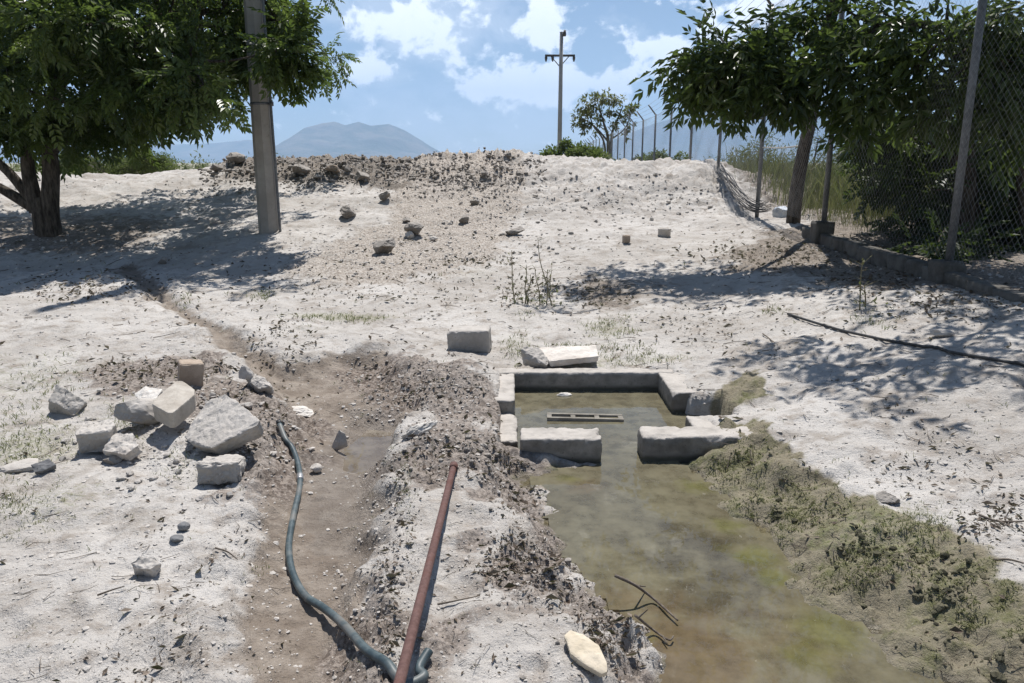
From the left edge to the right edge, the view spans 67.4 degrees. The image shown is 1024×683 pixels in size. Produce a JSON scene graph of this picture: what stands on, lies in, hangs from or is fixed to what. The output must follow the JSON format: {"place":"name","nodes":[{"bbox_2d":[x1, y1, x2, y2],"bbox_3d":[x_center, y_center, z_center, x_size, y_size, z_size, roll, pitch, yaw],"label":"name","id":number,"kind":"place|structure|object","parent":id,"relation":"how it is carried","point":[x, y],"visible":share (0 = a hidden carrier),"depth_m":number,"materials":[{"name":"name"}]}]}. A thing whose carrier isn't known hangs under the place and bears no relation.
{"place":"outdoors","nodes":[
{"label":"outdoors","id":0,"kind":"place"},
{"bbox_2d":[0,140,275,162],"bbox_3d":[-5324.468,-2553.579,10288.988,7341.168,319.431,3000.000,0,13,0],"label":"mountain","id":1,"kind":"structure","parent":0,"point":[219,152],"depth_m":9779.24,"materials":[{"name":"blue"}]},
{"bbox_2d":[213,122,439,162],"bbox_3d":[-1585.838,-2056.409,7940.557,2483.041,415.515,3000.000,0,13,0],"label":"mountain","id":2,"kind":"structure","parent":0,"point":[334,139],"depth_m":7389.15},
{"bbox_2d":[0,148,1023,682],"bbox_3d":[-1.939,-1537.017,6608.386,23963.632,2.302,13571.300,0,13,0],"label":"ground","id":3,"kind":"structure","parent":0,"point":[322,508],"depth_m":4.85,"materials":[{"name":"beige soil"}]},
{"bbox_2d":[0,458,38,472],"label":"pale stone","id":4,"kind":"object","parent":3,"relation":"on","point":[22,465],"visible":0.88,"depth_m":3.99,"materials":[{"name":"beige stone"}]},
{"bbox_2d":[31,458,55,474],"bbox_3d":[-2.412,0.650,3.960,0.081,0.069,0.097,11,17,38],"label":"slate flake","id":5,"kind":"object","parent":3,"relation":"on","point":[45,466],"visible":1,"depth_m":3.95,"materials":[{"name":"grey stone"}]},
{"bbox_2d":[61,438,70,441],"bbox_3d":[-2.565,0.569,4.414,0.045,0.023,0.049,6,14,24],"label":"stone chip","id":6,"kind":"object","parent":3,"relation":"on","point":[66,439],"visible":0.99,"depth_m":4.41,"materials":[{"name":"grey stone"}]},
{"bbox_2d":[48,384,87,415],"bbox_3d":[-2.819,0.385,4.865,0.228,0.254,0.227,0,13,0],"label":"stone wedge","id":7,"kind":"object","parent":3,"relation":"on","point":[63,400],"visible":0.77,"depth_m":4.80,"materials":[{"name":"stone"}]},
{"bbox_2d":[75,419,116,452],"bbox_3d":[-2.311,0.528,4.288,0.206,0.147,0.216,-3,13,-13],"label":"broken block","id":8,"kind":"object","parent":3,"relation":"on","point":[94,436],"depth_m":4.21,"materials":[{"name":"concrete"}]},
{"bbox_2d":[97,586,123,595],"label":"twig","id":9,"kind":"object","parent":3,"relation":"on","point":[99,594],"visible":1,"depth_m":2.90,"materials":[{"name":"grey wood"}]},
{"bbox_2d":[103,455,123,464],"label":"dark stone","id":10,"kind":"object","parent":3,"relation":"on","point":[113,459],"visible":0.95,"depth_m":4.13,"materials":[{"name":"grey stone"}]},
{"bbox_2d":[59,150,179,174],"bbox_3d":[-13.463,-5.710,26.387,4.948,2.056,3.083,0,13,0],"label":"mesquite bush","id":11,"kind":"object","parent":3,"relation":"on","point":[147,167],"visible":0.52,"depth_m":25.46,"materials":[{"name":"green plant"}]},
{"bbox_2d":[116,476,126,480],"bbox_3d":[-1.966,0.693,3.870,0.052,0.032,0.034,-6,14,-23],"label":"stone chip","id":12,"kind":"object","parent":3,"relation":"on","point":[118,478],"visible":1,"depth_m":3.86,"materials":[{"name":"white stone"}]},
{"bbox_2d":[103,433,142,460],"bbox_3d":[-2.113,0.576,4.185,0.242,0.121,0.157,7,15,27],"label":"pale stone","id":13,"kind":"object","parent":3,"relation":"on","point":[124,446],"visible":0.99,"depth_m":4.15,"materials":[{"name":"grey stone"}]},
{"bbox_2d":[126,470,133,475],"bbox_3d":[-1.957,0.679,3.937,0.046,0.031,0.038,9,16,34],"label":"stone chip","id":14,"kind":"object","parent":3,"relation":"on","point":[130,473],"visible":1,"depth_m":3.93,"materials":[{"name":"grey stone"}]},
{"bbox_2d":[128,485,134,490],"bbox_3d":[-1.865,0.720,3.765,0.027,0.030,0.041,-3,13,-12],"label":"stone chip","id":15,"kind":"object","parent":3,"relation":"on","point":[131,487],"visible":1,"depth_m":3.75,"materials":[{"name":"white stone"}]},
{"bbox_2d":[113,398,158,424],"bbox_3d":[-2.210,0.425,4.538,0.287,0.186,0.208,0,13,0],"label":"rounded stone","id":16,"kind":"object","parent":3,"relation":"on","point":[138,411],"visible":0.83,"depth_m":4.48,"materials":[{"name":"stone"}]},
{"bbox_2d":[134,386,162,398],"bbox_3d":[-2.212,0.338,4.646,0.225,0.096,0.142,5,14,21],"label":"stone fragment","id":17,"kind":"object","parent":16,"relation":"on","point":[148,392],"visible":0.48,"depth_m":4.65,"materials":[{"name":"white stone"}]},
{"bbox_2d":[152,381,195,427],"bbox_3d":[-1.966,0.363,4.473,0.210,0.166,0.415,0,13,0],"label":"dressed stone","id":18,"kind":"object","parent":16,"relation":"on","point":[174,405],"visible":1,"depth_m":4.40,"materials":[{"name":"beige stone"}]},
{"bbox_2d":[131,556,160,577],"bbox_3d":[-1.450,0.894,3.048,0.113,0.092,0.085,0,13,0],"label":"pale stone","id":19,"kind":"object","parent":3,"relation":"on","point":[149,567],"visible":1,"depth_m":3.03,"materials":[{"name":"white stone"}]},
{"bbox_2d":[149,475,158,480],"bbox_3d":[-1.815,0.693,3.894,0.043,0.027,0.034,-5,14,-19],"label":"stone chip","id":20,"kind":"object","parent":3,"relation":"on","point":[154,477],"visible":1,"depth_m":3.88,"materials":[{"name":"white stone"}]},
{"bbox_2d":[158,257,166,263],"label":"slope stone","id":21,"kind":"object","parent":3,"relation":"on","point":[163,260],"visible":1,"depth_m":11.10,"materials":[{"name":"grey stone"}]},
{"bbox_2d":[170,534,183,541],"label":"grey pebble","id":22,"kind":"object","parent":3,"relation":"on","point":[176,538],"visible":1,"depth_m":3.27,"materials":[{"name":"stone"}]},
{"bbox_2d":[173,458,180,463],"bbox_3d":[-1.787,0.636,4.095,0.040,0.032,0.039,-2,13,-7],"label":"stone chip","id":23,"kind":"object","parent":3,"relation":"on","point":[176,460],"visible":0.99,"depth_m":4.08,"materials":[{"name":"grey stone"}]},
{"bbox_2d":[0,0,360,236],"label":"shade tree","id":24,"kind":"object","parent":3,"relation":"on","point":[186,73],"visible":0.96,"depth_m":11.10,"materials":[{"name":"green plant"}]},
{"bbox_2d":[177,521,189,530],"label":"grey pebble","id":25,"kind":"object","parent":3,"relation":"on","point":[183,526],"visible":1,"depth_m":3.36,"materials":[{"name":"stone"}]},
{"bbox_2d":[177,359,203,386],"bbox_3d":[-2.252,0.226,5.385,0.173,0.190,0.160,-7,15,-27],"label":"brick stone","id":26,"kind":"object","parent":3,"relation":"on","point":[190,372],"visible":0.83,"depth_m":5.32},
{"bbox_2d":[208,217,218,223],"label":"slope stone","id":27,"kind":"object","parent":3,"relation":"on","point":[213,220],"visible":1,"depth_m":13.41,"materials":[{"name":"grey stone"}]},
{"bbox_2d":[210,164,223,170],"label":"boulder","id":28,"kind":"object","parent":3,"relation":"on","point":[216,167],"visible":1,"depth_m":17.77,"materials":[{"name":"grey stone"}]},
{"bbox_2d":[196,454,245,484],"bbox_3d":[-1.493,0.658,3.954,0.227,0.144,0.188,-2,13,-8],"label":"buried block","id":29,"kind":"object","parent":3,"relation":"on","point":[221,469],"depth_m":3.88,"materials":[{"name":"concrete"}]},
{"bbox_2d":[185,394,263,454],"bbox_3d":[-1.590,0.471,4.202,0.490,0.271,0.306,12,18,41],"label":"concrete chunk","id":30,"kind":"object","parent":3,"relation":"on","point":[224,424],"visible":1,"depth_m":4.14,"materials":[{"name":"grey concrete"}]},
{"bbox_2d":[215,547,237,559],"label":"twig","id":31,"kind":"object","parent":3,"relation":"on","point":[225,551],"visible":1,"depth_m":3.15,"materials":[{"name":"wood"}]},
{"bbox_2d":[244,402,252,408],"bbox_3d":[-1.723,0.419,5.019,0.056,0.039,0.065,-8,16,-32],"label":"stone chip","id":32,"kind":"object","parent":3,"relation":"on","point":[248,405],"visible":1,"depth_m":5.01,"materials":[{"name":"grey stone"}]},
{"bbox_2d":[247,374,273,394],"bbox_3d":[-1.760,0.299,5.360,0.308,0.142,0.108,11,17,40],"label":"stone wedge","id":33,"kind":"object","parent":3,"relation":"on","point":[258,384],"visible":0.89,"depth_m":5.31,"materials":[{"name":"stone"}]},
{"bbox_2d":[238,365,254,379],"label":"pale stone","id":34,"kind":"object","parent":33,"relation":"on","point":[245,372],"visible":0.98,"depth_m":5.37,"materials":[{"name":"grey stone"}]},
{"bbox_2d":[243,0,281,233],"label":"concrete pole","id":35,"kind":"object","parent":3,"relation":"on","point":[266,184],"visible":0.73,"depth_m":12.48,"materials":[{"name":"concrete"}]},
{"bbox_2d":[292,163,310,174],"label":"boulder","id":36,"kind":"object","parent":3,"relation":"on","point":[299,168],"visible":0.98,"depth_m":17.10,"materials":[{"name":"grey stone"}]},
{"bbox_2d":[292,406,313,416],"bbox_3d":[-1.433,0.480,5.253,0.245,0.064,0.146,0,13,0],"label":"plaster scrap","id":37,"kind":"object","parent":3,"relation":"on","point":[303,411],"visible":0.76,"depth_m":5.23,"materials":[{"name":"white paint"}]},
{"bbox_2d":[310,463,322,472],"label":"pale pebble","id":38,"kind":"object","parent":3,"relation":"on","point":[316,467],"visible":1,"depth_m":4.27,"materials":[{"name":"stone"}]},
{"bbox_2d":[332,430,347,450],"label":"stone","id":39,"kind":"object","parent":3,"relation":"on","point":[340,442],"visible":0.98,"depth_m":4.67,"materials":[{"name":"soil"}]},
{"bbox_2d":[340,205,355,218],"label":"boulder","id":40,"kind":"object","parent":3,"relation":"on","point":[347,211],"visible":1,"depth_m":13.49,"materials":[{"name":"grey stone"}]},
{"bbox_2d":[276,419,432,682],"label":"hose","id":41,"kind":"object","parent":3,"relation":"on","point":[368,651],"visible":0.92,"depth_m":2.94,"materials":[{"name":"rubber"}]},
{"bbox_2d":[354,171,369,180],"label":"boulder","id":42,"kind":"object","parent":3,"relation":"on","point":[360,175],"visible":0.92,"depth_m":16.50,"materials":[{"name":"grey stone"}]},
{"bbox_2d":[342,430,392,474],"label":"puddle","id":43,"kind":"object","parent":3,"relation":"on","point":[365,451],"visible":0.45,"depth_m":4.74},
{"bbox_2d":[198,147,547,198],"bbox_3d":[-3.598,-4.003,17.924,8.882,1.138,6.895,0,13,0],"label":"spoil rubble","id":44,"kind":"object","parent":3,"relation":"on","point":[345,167],"visible":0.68,"depth_m":17.14,"materials":[{"name":"soil"}]},
{"bbox_2d":[226,152,245,163],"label":"boulder","id":45,"kind":"object","parent":44,"relation":"on","point":[236,157],"visible":0.98,"depth_m":18.19,"materials":[{"name":"grey stone"}]},
{"bbox_2d":[326,165,339,171],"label":"boulder","id":46,"kind":"object","parent":44,"relation":"on","point":[333,168],"visible":1,"depth_m":17.09,"materials":[{"name":"brown stone"}]},
{"bbox_2d":[373,238,394,253],"bbox_3d":[-1.885,-1.401,11.352,0.323,0.246,0.285,-6,14,-25],"label":"boulder","id":47,"kind":"object","parent":3,"relation":"on","point":[384,246],"visible":1,"depth_m":11.30,"materials":[{"name":"grey stone"}]},
{"bbox_2d":[378,191,389,200],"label":"slope stone","id":48,"kind":"object","parent":3,"relation":"on","point":[385,195],"visible":1,"depth_m":14.76,"materials":[{"name":"grey stone"}]},
{"bbox_2d":[402,217,409,221],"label":"slope stone","id":49,"kind":"object","parent":3,"relation":"on","point":[406,219],"visible":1,"depth_m":13.17,"materials":[{"name":"grey stone"}]},
{"bbox_2d":[405,231,413,238],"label":"slope stone","id":50,"kind":"object","parent":3,"relation":"on","point":[409,234],"visible":0.98,"depth_m":12.15,"materials":[{"name":"grey stone"}]},
{"bbox_2d":[404,222,423,235],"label":"boulder","id":51,"kind":"object","parent":3,"relation":"on","point":[415,228],"visible":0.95,"depth_m":12.18,"materials":[{"name":"grey stone"}]},
{"bbox_2d":[401,420,437,438],"bbox_3d":[-0.527,0.500,4.368,0.240,0.082,0.098,-7,15,-28],"label":"plaster scrap","id":52,"kind":"object","parent":3,"relation":"on","point":[418,429],"visible":1,"depth_m":4.33,"materials":[{"name":"white paint"}]},
{"bbox_2d":[393,461,457,682],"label":"iron pipe","id":53,"kind":"object","parent":3,"relation":"on","point":[407,651],"visible":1,"depth_m":2.64,"materials":[{"name":"brown metal"}]},
{"bbox_2d":[4,144,847,174],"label":"plain scrub","id":54,"kind":"object","parent":3,"relation":"on","point":[17,168],"visible":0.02,"depth_m":45.20,"materials":[{"name":"green plant"}]},
{"bbox_2d":[429,236,437,241],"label":"slope stone","id":55,"kind":"object","parent":3,"relation":"on","point":[432,238],"visible":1,"depth_m":12.04,"materials":[{"name":"grey stone"}]},
{"bbox_2d":[437,595,479,604],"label":"twig","id":56,"kind":"object","parent":3,"relation":"on","point":[441,603],"visible":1,"depth_m":2.80,"materials":[{"name":"grey wood"}]},
{"bbox_2d":[459,215,468,222],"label":"slope stone","id":57,"kind":"object","parent":3,"relation":"on","point":[464,219],"visible":1,"depth_m":13.25,"materials":[{"name":"grey stone"}]},
{"bbox_2d":[447,325,491,352],"bbox_3d":[-0.363,-0.016,6.582,0.366,0.215,0.227,1,13,4],"label":"concrete block","id":58,"kind":"object","parent":3,"relation":"on","point":[475,339],"depth_m":6.48,"materials":[{"name":"grey concrete"}]},
{"bbox_2d":[470,199,478,205],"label":"slope stone","id":59,"kind":"object","parent":3,"relation":"on","point":[474,202],"visible":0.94,"depth_m":14.48,"materials":[{"name":"grey stone"}]},
{"bbox_2d":[338,350,614,682],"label":"mud crumbs","id":60,"kind":"object","parent":3,"relation":"on","point":[568,561],"visible":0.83,"depth_m":3.81,"materials":[{"name":"soil"}]},
{"bbox_2d":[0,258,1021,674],"bbox_3d":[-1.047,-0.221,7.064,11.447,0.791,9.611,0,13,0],"label":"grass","id":61,"kind":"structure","parent":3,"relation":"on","point":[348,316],"depth_m":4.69,"materials":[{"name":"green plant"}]},
{"bbox_2d":[0,229,1023,682],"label":"leaf litter","id":62,"kind":"object","parent":3,"relation":"on","point":[490,575],"visible":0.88,"depth_m":4.35,"materials":[{"name":"brown plant"}]},
{"bbox_2d":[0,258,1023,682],"bbox_3d":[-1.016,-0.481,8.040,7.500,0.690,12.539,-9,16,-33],"label":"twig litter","id":63,"kind":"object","parent":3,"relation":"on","point":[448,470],"visible":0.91,"depth_m":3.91,"materials":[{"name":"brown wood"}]},
{"bbox_2d":[505,226,524,234],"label":"boulder","id":64,"kind":"object","parent":3,"relation":"on","point":[516,230],"visible":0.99,"depth_m":12.31,"materials":[{"name":"grey stone"}]},
{"bbox_2d":[503,250,527,301],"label":"dry weed","id":65,"kind":"object","parent":3,"relation":"on","point":[512,287],"visible":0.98,"depth_m":8.38,"materials":[{"name":"brown plant"}]},
{"bbox_2d":[514,265,551,304],"bbox_3d":[0.217,-0.607,8.390,0.429,0.461,0.335,4,14,15],"label":"dry weed","id":66,"kind":"object","parent":3,"relation":"on","point":[526,294],"visible":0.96,"depth_m":8.49,"materials":[{"name":"green plant"}]},
{"bbox_2d":[520,346,548,367],"bbox_3d":[0.195,0.126,6.107,0.240,0.166,0.168,8,15,30],"label":"rock","id":67,"kind":"object","parent":3,"relation":"on","point":[534,357],"visible":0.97,"depth_m":6.06,"materials":[{"name":"stone"}]},
{"bbox_2d":[525,236,561,306],"bbox_3d":[0.341,-0.744,8.320,0.388,0.767,0.583,0,13,0],"label":"dry weed","id":68,"kind":"object","parent":3,"relation":"on","point":[548,293],"visible":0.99,"depth_m":8.32,"materials":[{"name":"green plant"}]},
{"bbox_2d":[536,263,566,295],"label":"dry weed","id":69,"kind":"object","parent":3,"relation":"on","point":[550,284],"visible":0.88,"depth_m":8.77,"materials":[{"name":"green plant"}]},
{"bbox_2d":[545,30,574,152],"bbox_3d":[2.480,-11.991,40.322,1.590,8.180,0.280,0,13,0],"label":"power pole","id":70,"kind":"object","parent":3,"relation":"on","point":[560,55],"visible":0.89,"depth_m":39.80,"materials":[{"name":"wood"}]},
{"bbox_2d":[539,345,598,366],"bbox_3d":[0.454,0.113,6.186,0.482,0.100,0.345,0,13,0],"label":"concrete slab","id":71,"kind":"object","parent":3,"relation":"on","point":[562,355],"depth_m":6.14,"materials":[{"name":"concrete"}]},
{"bbox_2d":[534,136,611,159],"bbox_3d":[2.877,-8.373,37.050,3.862,2.988,2.690,0,13,0],"label":"mesquite bush","id":72,"kind":"object","parent":3,"relation":"on","point":[567,148],"visible":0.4,"depth_m":36.90,"materials":[{"name":"green plant"}]},
{"bbox_2d":[564,630,606,676],"bbox_3d":[0.240,1.006,2.475,0.193,0.059,0.091,13,18,43],"label":"flagstone","id":73,"kind":"object","parent":3,"relation":"on","point":[585,652],"visible":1,"depth_m":2.46,"materials":[{"name":"beige stone"}]},
{"bbox_2d":[570,88,640,159],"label":"sparse tree","id":74,"kind":"object","parent":3,"relation":"on","point":[601,102],"visible":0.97,"depth_m":44.13,"materials":[{"name":"green plant"}]},
{"bbox_2d":[495,368,752,463],"bbox_3d":[0.634,0.608,5.295,1.677,0.467,1.607,0,13,0],"label":"concrete basin","id":75,"kind":"object","parent":3,"relation":"on","point":[690,440],"visible":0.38,"depth_m":4.79,"materials":[{"name":"grey concrete"}]},
{"bbox_2d":[547,413,623,421],"bbox_3d":[0.500,0.553,5.283,0.520,0.085,0.130,1,10,2],"label":"hollow block","id":76,"kind":"object","parent":75,"relation":"in","point":[581,417],"depth_m":5.23,"materials":[{"name":"grey concrete"}]},
{"bbox_2d":[622,235,629,242],"bbox_3d":[1.699,-1.524,11.421,0.103,0.117,0.104,-2,13,-10],"label":"brick","id":77,"kind":"object","parent":3,"relation":"on","point":[625,238],"visible":1,"depth_m":11.38,"materials":[{"name":"brown brick"}]},
{"bbox_2d":[633,148,692,160],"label":"bush","id":78,"kind":"object","parent":3,"relation":"on","point":[658,154],"visible":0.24,"depth_m":42.14,"materials":[{"name":"green plant"}]},
{"bbox_2d":[658,228,670,237],"bbox_3d":[2.357,-1.660,11.886,0.210,0.176,0.210,0,13,0],"label":"concrete block","id":79,"kind":"object","parent":3,"relation":"on","point":[664,232],"visible":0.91,"depth_m":11.80,"materials":[{"name":"concrete"}]},
{"bbox_2d":[705,130,795,170],"bbox_3d":[7.539,-5.276,23.439,3.101,2.441,2.402,0,13,0],"label":"wild shrub","id":80,"kind":"object","parent":3,"relation":"on","point":[753,151],"visible":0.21,"depth_m":23.16,"materials":[{"name":"green plant"}]},
{"bbox_2d":[772,206,786,217],"bbox_3d":[4.704,-2.229,13.334,0.354,0.237,0.323,0,13,0],"label":"plastic sack","id":81,"kind":"object","parent":3,"relation":"on","point":[780,214],"visible":0.55,"depth_m":13.28,"materials":[{"name":"white plastic"}]},
{"bbox_2d":[582,0,1023,281],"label":"chain link fence","id":82,"kind":"object","parent":3,"relation":"on","point":[973,69],"visible":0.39,"depth_m":8.36,"materials":[{"name":"metal"}]},
{"bbox_2d":[772,122,861,173],"bbox_3d":[10.219,-5.924,25.157,3.661,3.266,2.814,0,13,0],"label":"wild shrub","id":83,"kind":"object","parent":3,"relation":"on","point":[824,155],"visible":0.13,"depth_m":24.98,"materials":[{"name":"green plant"}]},
{"bbox_2d":[628,0,1023,223],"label":"shade tree","id":84,"kind":"object","parent":3,"relation":"on","point":[756,75],"visible":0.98,"depth_m":8.24,"materials":[{"name":"green plant"}]},
{"bbox_2d":[816,161,866,188],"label":"wild shrub","id":85,"kind":"object","parent":3,"relation":"on","point":[841,169],"visible":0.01,"depth_m":16.51,"materials":[{"name":"green plant"}]},
{"bbox_2d":[697,418,1023,640],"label":"moss","id":86,"kind":"object","parent":3,"relation":"on","point":[964,623],"visible":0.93,"depth_m":3.29,"materials":[{"name":"green plant"}]},
{"bbox_2d":[853,256,887,309],"bbox_3d":[3.088,-0.491,6.534,0.376,0.477,0.338,0,13,0],"label":"dry weed","id":87,"kind":"object","parent":3,"relation":"on","point":[864,290],"visible":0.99,"depth_m":6.60,"materials":[{"name":"green plant"}]},
{"bbox_2d":[752,494,1023,682],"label":"bank clods","id":88,"kind":"object","parent":3,"relation":"on","point":[919,596],"visible":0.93,"depth_m":2.98,"materials":[{"name":"brown soil"}]},
{"bbox_2d":[876,490,899,503],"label":"rock","id":89,"kind":"object","parent":3,"relation":"on","point":[883,496],"visible":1,"depth_m":3.55,"materials":[{"name":"beige stone"}]},
{"bbox_2d":[787,313,1023,366],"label":"irrigation pipe","id":90,"kind":"object","parent":3,"relation":"on","point":[924,346],"visible":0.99,"depth_m":5.41,"materials":[{"name":"black plastic"}]},
{"bbox_2d":[801,221,1023,302],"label":"block wall","id":91,"kind":"structure","parent":3,"relation":"on","point":[940,271],"depth_m":7.68,"materials":[{"name":"grey concrete"}]},
{"bbox_2d":[822,71,1023,264],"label":"dark tree","id":92,"kind":"object","parent":3,"relation":"on","point":[933,230],"visible":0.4,"depth_m":9.42,"materials":[{"name":"green plant"}]},
{"bbox_2d":[929,328,954,336],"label":"pale stone","id":93,"kind":"object","parent":3,"relation":"on","point":[941,332],"visible":1,"depth_m":5.45,"materials":[{"name":"grey stone"}]},
{"bbox_2d":[978,514,1023,528],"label":"twig","id":94,"kind":"object","parent":3,"relation":"on","point":[995,520],"visible":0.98,"depth_m":3.31,"materials":[{"name":"wood"}]},
{"bbox_2d":[993,558,1023,563],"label":"twig","id":95,"kind":"object","parent":3,"relation":"on","point":[1004,559],"visible":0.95,"depth_m":2.99,"materials":[{"name":"wood"}]},
{"bbox_2d":[1,0,1023,152],"label":"sky","id":96,"kind":"structure","parent":0,"point":[453,75],"materials":[{"name":"blue"}]},
{"bbox_2d":[452,104,907,162],"bbox_3d":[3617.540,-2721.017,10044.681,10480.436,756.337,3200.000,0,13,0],"label":"mountain","id":97,"kind":"structure","parent":0,"point":[681,139],"depth_m":9406.85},
{"bbox_2d":[515,390,943,682],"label":"water","id":98,"kind":"structure","parent":0,"point":[708,573],"depth_m":3.35,"materials":[{"name":"green liquid"}]},
{"bbox_2d":[557,392,571,396],"bbox_3d":[0.393,0.401,5.792,0.118,0.035,0.052,0,13,0],"label":"foam scrap","id":99,"kind":"object","parent":98,"relation":"on","point":[565,394],"visible":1,"depth_m":5.78,"materials":[{"name":"white paint"}]},
{"bbox_2d":[614,574,677,620],"bbox_3d":[0.511,0.989,2.996,0.168,0.119,0.255,-5,14,-19],"label":"twig","id":100,"kind":"object","parent":98,"relation":"on","point":[643,591],"visible":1,"depth_m":3.03,"materials":[{"name":"brown wood"}]},
{"bbox_2d":[634,609,673,643],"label":"twig","id":101,"kind":"object","parent":98,"relation":"on","point":[648,626],"visible":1,"depth_m":2.81,"materials":[{"name":"brown wood"}]},
{"bbox_2d":[679,140,1016,236],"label":"tall grass","id":102,"kind":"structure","parent":0,"point":[842,187],"depth_m":14.56,"materials":[{"name":"green plant"}]}
]}

